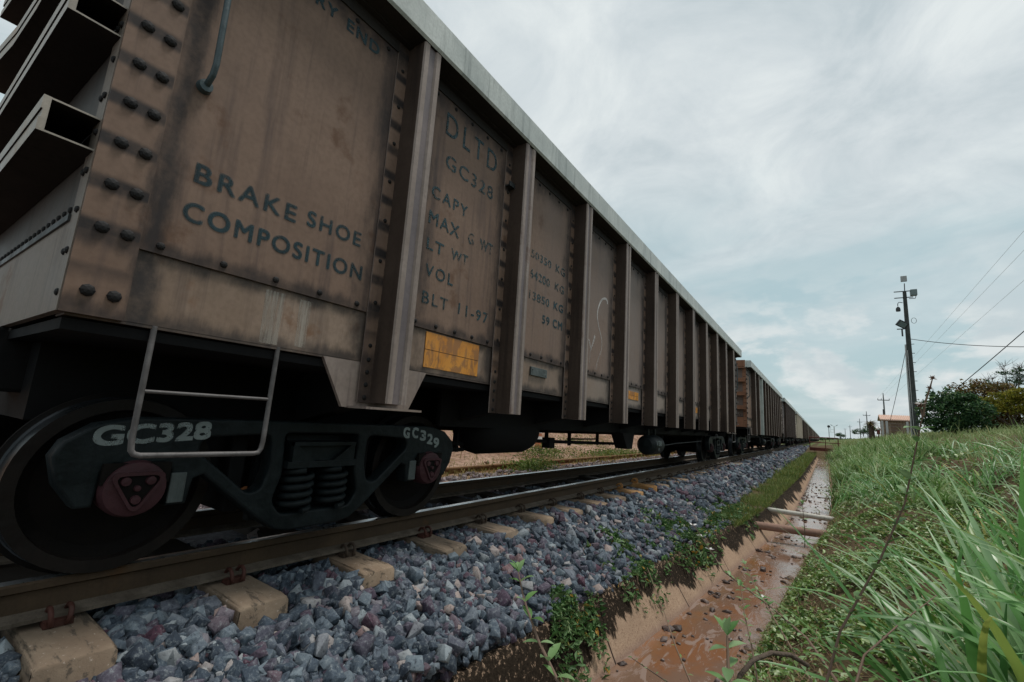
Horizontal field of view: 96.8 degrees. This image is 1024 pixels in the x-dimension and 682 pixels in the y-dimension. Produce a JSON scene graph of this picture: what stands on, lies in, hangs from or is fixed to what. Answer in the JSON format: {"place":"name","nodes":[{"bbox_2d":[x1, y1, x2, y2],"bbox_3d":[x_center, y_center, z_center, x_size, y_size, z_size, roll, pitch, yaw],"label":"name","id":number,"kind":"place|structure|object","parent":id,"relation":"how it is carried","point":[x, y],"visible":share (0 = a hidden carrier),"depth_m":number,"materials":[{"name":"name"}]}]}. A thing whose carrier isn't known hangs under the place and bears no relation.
{"place":"outdoors","nodes":[
{"label":"outdoors","id":0,"kind":"place"},
{"bbox_2d":[0,430,1023,681],"bbox_3d":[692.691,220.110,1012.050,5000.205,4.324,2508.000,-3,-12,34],"label":"ground","id":1,"kind":"structure","parent":0,"point":[232,534],"depth_m":4.84,"materials":[{"name":"soil"}]},
{"bbox_2d":[0,445,808,681],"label":"ballast","id":2,"kind":"structure","parent":1,"relation":"on","point":[419,618],"depth_m":2.59,"materials":[{"name":"gravel"}]},
{"bbox_2d":[0,563,117,681],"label":"sleeper","id":3,"kind":"object","parent":2,"relation":"on","point":[71,646],"visible":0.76,"depth_m":1.71,"materials":[{"name":"concrete"}]},
{"bbox_2d":[142,538,287,630],"bbox_3d":[-1.910,1.337,2.663,1.757,0.277,0.270,-3,-12,34],"label":"sleeper","id":4,"kind":"object","parent":2,"relation":"on","point":[249,600],"visible":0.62,"depth_m":2.25,"materials":[{"name":"concrete"}]},
{"bbox_2d":[0,442,800,564],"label":"rail","id":5,"kind":"object","parent":4,"relation":"on","point":[205,521],"depth_m":5.65,"materials":[{"name":"metal"}]},
{"bbox_2d":[233,525,393,588],"bbox_3d":[-1.519,1.468,3.231,1.757,0.277,0.270,-3,-12,35],"label":"sleeper","id":6,"kind":"object","parent":2,"relation":"on","point":[372,572],"visible":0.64,"depth_m":2.84,"materials":[{"name":"concrete"}]},
{"bbox_2d":[0,441,815,630],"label":"rail","id":7,"kind":"object","parent":6,"relation":"on","point":[25,601],"visible":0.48,"depth_m":2.46,"materials":[{"name":"metal"}]},
{"bbox_2d":[0,0,741,573],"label":"ore wagon","id":8,"kind":"object","parent":7,"relation":"on","point":[292,264],"visible":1,"depth_m":2.38,"materials":[{"name":"paint"}]},
{"bbox_2d":[717,360,781,455],"bbox_3d":[11.223,3.649,21.996,2.390,3.315,16.920,-3,-12,34],"label":"ore wagon","id":9,"kind":"object","parent":7,"relation":"on","point":[759,396],"visible":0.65,"depth_m":16.66,"materials":[{"name":"metal"}]},
{"bbox_2d":[755,398,795,448],"bbox_3d":[20.672,6.655,35.804,2.390,3.315,16.920,-3,-12,34],"label":"ore wagon","id":10,"kind":"object","parent":7,"relation":"on","point":[788,423],"visible":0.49,"depth_m":31.85,"materials":[{"name":"metal"}]},
{"bbox_2d":[789,411,802,445],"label":"ore wagon","id":11,"kind":"object","parent":7,"relation":"on","point":[798,422],"visible":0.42,"depth_m":46.16,"materials":[{"name":"metal"}]},
{"bbox_2d":[798,419,806,443],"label":"ore wagon","id":12,"kind":"object","parent":7,"relation":"on","point":[804,422],"visible":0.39,"depth_m":60.91,"materials":[{"name":"metal"}]},
{"bbox_2d":[802,423,809,442],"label":"ore wagon","id":13,"kind":"object","parent":7,"relation":"on","point":[808,434],"visible":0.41,"depth_m":73.65,"materials":[{"name":"metal"}]},
{"bbox_2d":[335,512,466,555],"bbox_3d":[-1.125,1.584,3.782,1.757,0.277,0.270,-3,-12,34],"label":"sleeper","id":14,"kind":"object","parent":2,"relation":"on","point":[428,542],"visible":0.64,"depth_m":3.39,"materials":[{"name":"concrete"}]},
{"bbox_2d":[420,507,518,538],"bbox_3d":[-0.734,1.704,4.346,1.757,0.277,0.270,-3,-12,34],"label":"sleeper","id":15,"kind":"object","parent":2,"relation":"on","point":[483,525],"visible":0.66,"depth_m":3.95,"materials":[{"name":"wood"}]},
{"bbox_2d":[429,496,553,525],"bbox_3d":[-0.371,1.824,4.933,1.757,0.277,0.270,-3,-12,34],"label":"sleeper","id":16,"kind":"object","parent":2,"relation":"on","point":[524,515],"visible":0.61,"depth_m":4.59,"materials":[{"name":"wood"}]},
{"bbox_2d":[464,491,582,514],"bbox_3d":[-0.001,1.953,5.468,1.757,0.277,0.270,-3,-12,33],"label":"sleeper","id":17,"kind":"object","parent":2,"relation":"on","point":[484,494],"visible":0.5,"depth_m":5.18,"materials":[{"name":"wood"}]},
{"bbox_2d":[495,487,606,505],"bbox_3d":[0.406,2.077,6.035,1.757,0.277,0.270,-3,-12,34],"label":"sleeper","id":18,"kind":"object","parent":2,"relation":"on","point":[581,499],"visible":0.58,"depth_m":5.73,"materials":[{"name":"wood"}]},
{"bbox_2d":[525,483,625,500],"bbox_3d":[0.770,2.193,6.599,1.757,0.277,0.270,-3,-12,34],"label":"sleeper","id":19,"kind":"object","parent":2,"relation":"on","point":[599,493],"visible":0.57,"depth_m":6.27,"materials":[{"name":"wood"}]},
{"bbox_2d":[545,479,642,495],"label":"sleeper","id":20,"kind":"object","parent":2,"relation":"on","point":[620,488],"visible":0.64,"depth_m":6.85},
{"bbox_2d":[567,475,656,491],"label":"sleeper","id":21,"kind":"object","parent":2,"relation":"on","point":[634,484],"visible":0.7,"depth_m":7.40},
{"bbox_2d":[584,525,672,613],"bbox_3d":[1.141,2.196,4.460,0.805,0.579,1.486,-3,-12,34],"label":"creeper","id":22,"kind":"object","parent":2,"relation":"on","point":[642,564],"visible":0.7,"depth_m":4.28,"materials":[{"name":"green plant"}]},
{"bbox_2d":[589,475,668,486],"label":"sleeper","id":23,"kind":"object","parent":2,"relation":"on","point":[644,482],"visible":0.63,"depth_m":7.95,"materials":[{"name":"wood"}]},
{"bbox_2d":[598,472,678,482],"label":"sleeper","id":24,"kind":"object","parent":2,"relation":"on","point":[660,479],"visible":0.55,"depth_m":8.58,"materials":[{"name":"wood"}]},
{"bbox_2d":[614,470,687,480],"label":"sleeper","id":25,"kind":"object","parent":2,"relation":"on","point":[629,472],"visible":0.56,"depth_m":9.11,"materials":[{"name":"wood"}]},
{"bbox_2d":[623,469,694,478],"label":"sleeper","id":26,"kind":"object","parent":2,"relation":"on","point":[636,470],"visible":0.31,"depth_m":10.07,"materials":[{"name":"wood"}]},
{"bbox_2d":[635,467,701,474],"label":"sleeper","id":27,"kind":"object","parent":2,"relation":"on","point":[685,472],"visible":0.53,"depth_m":10.58,"materials":[{"name":"wood"}]},
{"bbox_2d":[647,466,706,473],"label":"sleeper","id":28,"kind":"object","parent":2,"relation":"on","point":[694,470],"visible":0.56,"depth_m":10.80,"materials":[{"name":"wood"}]},
{"bbox_2d":[673,516,682,524],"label":"creeper","id":29,"kind":"object","parent":2,"relation":"on","point":[680,518],"visible":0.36,"depth_m":6.12,"materials":[{"name":"green plant"}]},
{"bbox_2d":[632,505,726,580],"bbox_3d":[2.107,2.490,5.780,1.017,0.630,2.434,-3,-12,34],"label":"creeper","id":30,"kind":"object","parent":2,"relation":"on","point":[689,535],"visible":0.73,"depth_m":5.47,"materials":[{"name":"green plant"}]},
{"bbox_2d":[655,465,714,471],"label":"sleeper","id":31,"kind":"object","parent":2,"relation":"on","point":[700,469],"visible":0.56,"depth_m":11.37,"materials":[{"name":"wood"}]},
{"bbox_2d":[661,464,718,469],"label":"sleeper","id":32,"kind":"object","parent":2,"relation":"on","point":[706,468],"visible":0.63,"depth_m":11.91,"materials":[{"name":"wood"}]},
{"bbox_2d":[686,494,759,540],"bbox_3d":[3.496,2.889,7.587,1.066,0.544,3.175,-3,-12,34],"label":"creeper","id":33,"kind":"object","parent":2,"relation":"on","point":[715,517],"visible":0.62,"depth_m":7.18,"materials":[{"name":"green plant"}]},
{"bbox_2d":[197,450,727,512],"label":"ballast","id":34,"kind":"structure","parent":1,"relation":"on","point":[456,478],"depth_m":9.47,"materials":[{"name":"stone"}]},
{"bbox_2d":[242,430,694,489],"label":"dry grass","id":35,"kind":"structure","parent":1,"relation":"on","point":[503,468],"depth_m":12.52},
{"bbox_2d":[241,445,754,489],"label":"rail","id":36,"kind":"object","parent":1,"relation":"on","point":[496,466],"depth_m":10.53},
{"bbox_2d":[486,455,572,471],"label":"weed tuft","id":37,"kind":"object","parent":1,"relation":"on","point":[532,464],"visible":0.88,"depth_m":10.16,"materials":[{"name":"green plant"}]},
{"bbox_2d":[535,433,543,449],"bbox_3d":[0.960,3.354,15.911,0.380,0.841,0.380,1,-10,35],"label":"traffic cone","id":38,"kind":"object","parent":1,"relation":"on","point":[540,436],"visible":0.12,"depth_m":15.81,"materials":[{"name":"plastic"}]},
{"bbox_2d":[509,559,574,681],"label":"weed sprig","id":39,"kind":"object","parent":1,"relation":"on","point":[554,648],"visible":1,"depth_m":0.97,"materials":[{"name":"green plant"}]},
{"bbox_2d":[510,443,584,458],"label":"weed tuft","id":40,"kind":"object","parent":1,"relation":"on","point":[535,450],"visible":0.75,"depth_m":14.26,"materials":[{"name":"green plant"}]},
{"bbox_2d":[548,435,611,447],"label":"weed tuft","id":41,"kind":"object","parent":1,"relation":"on","point":[587,440],"visible":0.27,"depth_m":21.81,"materials":[{"name":"green plant"}]},
{"bbox_2d":[547,446,653,458],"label":"weed tuft","id":42,"kind":"object","parent":1,"relation":"on","point":[610,451],"visible":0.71,"depth_m":16.78,"materials":[{"name":"green plant"}]},
{"bbox_2d":[435,456,833,681],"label":"drainage ditch","id":43,"kind":"object","parent":1,"relation":"on","point":[630,627],"visible":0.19,"depth_m":3.79,"materials":[{"name":"concrete"}]},
{"bbox_2d":[546,583,610,681],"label":"creeper","id":44,"kind":"object","parent":43,"relation":"on","point":[567,625],"visible":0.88,"depth_m":3.17,"materials":[{"name":"green plant"}]},
{"bbox_2d":[594,459,830,681],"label":"water","id":45,"kind":"structure","parent":43,"relation":"in","point":[699,655],"depth_m":4.25,"materials":[{"name":"liquid"}]},
{"bbox_2d":[616,483,828,681],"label":"ditch stones","id":46,"kind":"object","parent":43,"relation":"in","point":[673,628],"visible":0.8,"depth_m":4.76,"materials":[{"name":"stone"}]},
{"bbox_2d":[754,521,826,537],"bbox_3d":[4.488,3.081,7.443,1.396,0.124,0.124,-1,-11,23],"label":"pipe","id":47,"kind":"object","parent":43,"relation":"on","point":[811,532],"visible":0.55,"depth_m":7.39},
{"bbox_2d":[768,507,832,520],"bbox_3d":[5.297,3.284,8.692,2.043,0.122,0.103,-3,-12,32],"label":"pipe","id":48,"kind":"object","parent":43,"relation":"on","point":[800,514],"visible":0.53,"depth_m":8.56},
{"bbox_2d":[628,656,668,681],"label":"weed sprig","id":49,"kind":"object","parent":1,"relation":"on","point":[656,674],"visible":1,"depth_m":0.96,"materials":[{"name":"green plant"}]},
{"bbox_2d":[647,568,691,681],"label":"weed sprig","id":50,"kind":"object","parent":1,"relation":"on","point":[680,656],"visible":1,"depth_m":1.17,"materials":[{"name":"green plant"}]},
{"bbox_2d":[706,615,748,681],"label":"weed sprig","id":51,"kind":"object","parent":1,"relation":"on","point":[727,625],"visible":1,"depth_m":0.74,"materials":[{"name":"green plant"}]},
{"bbox_2d":[735,580,763,681],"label":"weed sprig","id":52,"kind":"object","parent":1,"relation":"on","point":[749,634],"visible":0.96,"depth_m":1.00,"materials":[{"name":"green plant"}]},
{"bbox_2d":[690,451,817,526],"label":"grass","id":53,"kind":"structure","parent":1,"relation":"on","point":[792,473],"depth_m":11.54,"materials":[{"name":"plant"}]},
{"bbox_2d":[690,523,840,681],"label":"weed sprig","id":54,"kind":"object","parent":1,"relation":"on","point":[784,617],"visible":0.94,"depth_m":1.02,"materials":[{"name":"green plant"}]},
{"bbox_2d":[736,650,809,678],"bbox_3d":[0.459,0.589,0.811,0.171,0.061,0.020,7,-10,-17],"label":"bent cane","id":55,"kind":"object","parent":1,"relation":"on","point":[749,665],"visible":1,"depth_m":0.82,"materials":[{"name":"brown plant"}]},
{"bbox_2d":[741,559,814,681],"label":"weed sprig","id":56,"kind":"object","parent":1,"relation":"on","point":[785,637],"visible":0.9,"depth_m":1.06,"materials":[{"name":"green plant"}]},
{"bbox_2d":[796,500,810,547],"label":"weed sprig","id":57,"kind":"object","parent":1,"relation":"on","point":[802,501],"visible":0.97,"depth_m":2.91,"materials":[{"name":"green plant"}]},
{"bbox_2d":[809,437,840,451],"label":"footbridge","id":58,"kind":"object","parent":1,"relation":"on","point":[821,449],"visible":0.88,"depth_m":40.05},
{"bbox_2d":[820,438,853,439],"bbox_3d":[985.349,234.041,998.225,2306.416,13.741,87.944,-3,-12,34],"label":"wood","id":59,"kind":"object","parent":1,"relation":"on","point":[832,439],"visible":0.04,"depth_m":1102.65,"materials":[{"name":"green plant"}]},
{"bbox_2d":[835,432,844,439],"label":"tree","id":60,"kind":"object","parent":1,"relation":"on","point":[839,434],"visible":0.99,"depth_m":151.72,"materials":[{"name":"green plant"}]},
{"bbox_2d":[831,467,883,513],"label":"grass clump","id":61,"kind":"object","parent":1,"relation":"on","point":[841,497],"visible":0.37,"depth_m":9.62,"materials":[{"name":"plant"}]},
{"bbox_2d":[840,455,880,490],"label":"grass clump","id":62,"kind":"object","parent":1,"relation":"on","point":[857,472],"visible":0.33,"depth_m":12.03,"materials":[{"name":"plant"}]},
{"bbox_2d":[852,426,878,436],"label":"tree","id":63,"kind":"object","parent":1,"relation":"on","point":[858,431],"visible":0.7,"depth_m":78.31,"materials":[{"name":"green plant"}]},
{"bbox_2d":[861,420,877,438],"bbox_3d":[30.732,7.615,38.871,1.337,1.794,1.501,-3,-12,34],"label":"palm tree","id":64,"kind":"object","parent":1,"relation":"on","point":[871,427],"visible":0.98,"depth_m":38.80,"materials":[{"name":"brown plant"}]},
{"bbox_2d":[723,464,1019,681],"bbox_3d":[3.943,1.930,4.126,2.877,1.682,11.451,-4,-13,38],"label":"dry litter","id":65,"kind":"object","parent":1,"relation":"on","point":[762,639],"visible":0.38,"depth_m":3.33,"materials":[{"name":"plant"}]},
{"bbox_2d":[811,418,936,681],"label":"tall weed","id":66,"kind":"object","parent":1,"relation":"on","point":[871,559],"visible":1,"depth_m":0.76,"materials":[{"name":"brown plant"}]},
{"bbox_2d":[915,402,927,417],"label":"tall weed","id":67,"kind":"object","parent":66,"relation":"attached to","point":[918,404],"visible":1,"depth_m":0.78,"materials":[{"name":"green plant"}]},
{"bbox_2d":[829,461,927,514],"bbox_3d":[6.187,2.456,7.458,1.651,1.049,2.022,-3,-12,34],"label":"grass clump","id":68,"kind":"object","parent":1,"relation":"on","point":[871,489],"visible":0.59,"depth_m":7.51,"materials":[{"name":"plant"}]},
{"bbox_2d":[742,445,1019,681],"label":"ground cover","id":69,"kind":"object","parent":1,"relation":"on","point":[774,636],"visible":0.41,"depth_m":3.44,"materials":[{"name":"green plant"}]},
{"bbox_2d":[839,459,924,500],"bbox_3d":[7.480,2.853,9.010,1.816,1.036,1.638,-3,-12,34],"label":"grass clump","id":70,"kind":"object","parent":1,"relation":"on","point":[876,477],"visible":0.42,"depth_m":9.09,"materials":[{"name":"plant"}]},
{"bbox_2d":[877,394,889,409],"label":"power pole","id":71,"kind":"object","parent":1,"relation":"on","point":[883,400],"visible":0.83,"depth_m":100.56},
{"bbox_2d":[878,231,1023,397],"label":"power line","id":72,"kind":"object","parent":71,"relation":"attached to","point":[967,295],"visible":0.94,"depth_m":34.49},
{"bbox_2d":[896,281,1022,392],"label":"power line","id":73,"kind":"object","parent":71,"relation":"attached to","point":[972,325],"visible":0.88,"depth_m":34.55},
{"bbox_2d":[898,250,1023,380],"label":"power line","id":74,"kind":"object","parent":71,"relation":"attached to","point":[973,302],"visible":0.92,"depth_m":34.84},
{"bbox_2d":[746,488,1023,681],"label":"grass clump","id":75,"kind":"object","parent":1,"relation":"on","point":[923,637],"visible":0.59,"depth_m":1.49,"materials":[{"name":"plant"}]},
{"bbox_2d":[754,472,1023,681],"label":"grass clump","id":76,"kind":"object","parent":1,"relation":"on","point":[982,658],"visible":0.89,"depth_m":1.34,"materials":[{"name":"plant"}]},
{"bbox_2d":[875,421,910,436],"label":"yard fence","id":77,"kind":"object","parent":1,"relation":"on","point":[887,426],"visible":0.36,"depth_m":47.47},
{"bbox_2d":[877,409,910,436],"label":"hut","id":78,"kind":"object","parent":1,"relation":"on","point":[896,421],"visible":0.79,"depth_m":53.40,"materials":[{"name":"concrete"}]},
{"bbox_2d":[891,424,900,434],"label":"door","id":79,"kind":"structure","parent":78,"relation":"in","point":[894,426],"depth_m":53.19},
{"bbox_2d":[849,595,944,681],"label":"weed sprig","id":80,"kind":"object","parent":1,"relation":"on","point":[872,640],"visible":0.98,"depth_m":0.83,"materials":[{"name":"green plant"}]},
{"bbox_2d":[863,450,933,469],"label":"grass clump","id":81,"kind":"object","parent":1,"relation":"on","point":[895,459],"visible":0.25,"depth_m":12.36,"materials":[{"name":"plant"}]},
{"bbox_2d":[875,438,929,462],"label":"grass clump","id":82,"kind":"object","parent":1,"relation":"on","point":[902,449],"visible":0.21,"depth_m":15.00,"materials":[{"name":"plant"}]},
{"bbox_2d":[894,276,919,435],"bbox_3d":[24.126,1.015,27.523,1.196,10.313,0.442,0,-11,22],"label":"utility pole","id":83,"kind":"object","parent":1,"relation":"on","point":[910,371],"visible":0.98,"depth_m":27.52,"materials":[{"name":"concrete"}]},
{"bbox_2d":[890,355,904,419],"bbox_3d":[26.078,3.099,30.724,0.029,4.207,8.019,-3,-12,32],"label":"guy wire","id":84,"kind":"object","parent":83,"relation":"attached to","point":[898,385],"visible":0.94,"depth_m":30.46,"materials":[{"name":"metal"}]},
{"bbox_2d":[912,339,1023,346],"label":"service wire","id":85,"kind":"object","parent":83,"relation":"attached to","point":[972,345],"visible":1,"depth_m":24.20,"materials":[{"name":"metal"}]},
{"bbox_2d":[799,471,1023,681],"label":"grass clump","id":86,"kind":"object","parent":1,"relation":"on","point":[1011,577],"visible":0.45,"depth_m":1.71,"materials":[{"name":"plant"}]},
{"bbox_2d":[801,441,1023,681],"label":"grass clump","id":87,"kind":"object","parent":1,"relation":"on","point":[976,561],"visible":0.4,"depth_m":1.91,"materials":[{"name":"plant"}]},
{"bbox_2d":[806,482,1023,681],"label":"grass clump","id":88,"kind":"object","parent":1,"relation":"on","point":[1013,603],"visible":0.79,"depth_m":1.30,"materials":[{"name":"plant"}]},
{"bbox_2d":[879,443,968,480],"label":"grass clump","id":89,"kind":"object","parent":1,"relation":"on","point":[928,470],"visible":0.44,"depth_m":9.14,"materials":[{"name":"plant"}]},
{"bbox_2d":[869,470,980,510],"bbox_3d":[5.692,2.087,6.202,1.444,0.652,1.380,-3,-12,34],"label":"grass clump","id":90,"kind":"object","parent":1,"relation":"on","point":[939,488],"visible":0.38,"depth_m":6.27,"materials":[{"name":"green plant"}]},
{"bbox_2d":[830,418,1023,465],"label":"meadow grass","id":91,"kind":"structure","parent":1,"relation":"on","point":[1014,430],"depth_m":18.87,"materials":[{"name":"plant"}]},
{"bbox_2d":[922,375,934,416],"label":"tall weed","id":92,"kind":"object","parent":1,"relation":"on","point":[927,395],"visible":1,"depth_m":0.78,"materials":[{"name":"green plant"}]},
{"bbox_2d":[914,386,1003,435],"bbox_3d":[22.663,3.641,23.118,3.314,2.807,1.897,-3,-12,34],"label":"dense bush","id":93,"kind":"object","parent":1,"relation":"on","point":[970,414],"visible":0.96,"depth_m":22.84,"materials":[{"name":"green plant"}]},
{"bbox_2d":[925,430,1013,458],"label":"grass clump","id":94,"kind":"object","parent":1,"relation":"on","point":[962,446],"visible":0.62,"depth_m":10.91,"materials":[{"name":"plant"}]},
{"bbox_2d":[922,582,1018,607],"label":"grass clump","id":95,"kind":"object","parent":1,"relation":"on","point":[964,587],"visible":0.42,"depth_m":1.49,"materials":[{"name":"plant"}]},
{"bbox_2d":[934,437,1023,494],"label":"grass clump","id":96,"kind":"object","parent":1,"relation":"on","point":[989,472],"visible":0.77,"depth_m":6.60,"materials":[{"name":"plant"}]},
{"bbox_2d":[937,378,1023,420],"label":"bronze tree","id":97,"kind":"object","parent":1,"relation":"on","point":[977,386],"visible":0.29,"depth_m":28.30,"materials":[{"name":"brown plant"}]},
{"bbox_2d":[953,466,1018,554],"bbox_3d":[3.726,1.218,3.156,1.151,0.649,1.278,-3,-12,34],"label":"grass clump","id":98,"kind":"object","parent":1,"relation":"on","point":[1012,527],"visible":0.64,"depth_m":3.32,"materials":[{"name":"plant"}]},
{"bbox_2d":[948,439,1023,524],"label":"grass clump","id":99,"kind":"object","parent":1,"relation":"on","point":[1015,495],"visible":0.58,"depth_m":4.27,"materials":[{"name":"plant"}]},
{"bbox_2d":[956,432,1023,462],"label":"grass clump","id":100,"kind":"object","parent":1,"relation":"on","point":[1009,450],"visible":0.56,"depth_m":8.03,"materials":[{"name":"plant"}]},
{"bbox_2d":[974,413,1023,430],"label":"bronze shrub","id":101,"kind":"object","parent":1,"relation":"on","point":[1019,418],"visible":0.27,"depth_m":25.96,"materials":[{"name":"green plant"}]},
{"bbox_2d":[979,387,1023,426],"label":"yellow tree","id":102,"kind":"object","parent":1,"relation":"on","point":[1014,396],"visible":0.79,"depth_m":25.50,"materials":[{"name":"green plant"}]},
{"bbox_2d":[980,419,1023,450],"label":"grass clump","id":103,"kind":"object","parent":1,"relation":"on","point":[1013,437],"visible":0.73,"depth_m":9.79,"materials":[{"name":"green plant"}]},
{"bbox_2d":[981,361,1023,389],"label":"sparse tree","id":104,"kind":"object","parent":1,"relation":"on","point":[1009,380],"visible":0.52,"depth_m":32.87,"materials":[{"name":"green plant"}]},
{"bbox_2d":[1000,367,1023,387],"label":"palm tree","id":105,"kind":"object","parent":1,"relation":"on","point":[1019,375],"visible":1,"depth_m":25.09,"materials":[{"name":"green plant"}]},
{"bbox_2d":[0,0,1023,438],"label":"sky","id":106,"kind":"structure","parent":0,"point":[787,162],"materials":[{"name":"white"}]},
{"bbox_2d":[804,433,1001,511],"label":"tussock grass","id":107,"kind":"structure","parent":0,"point":[945,499],"depth_m":13.41,"materials":[{"name":"green plant"}]},
{"bbox_2d":[956,331,1023,388],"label":"stay cable","id":108,"kind":"object","parent":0,"point":[990,359],"visible":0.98,"depth_m":24.96,"materials":[{"name":"metal"}]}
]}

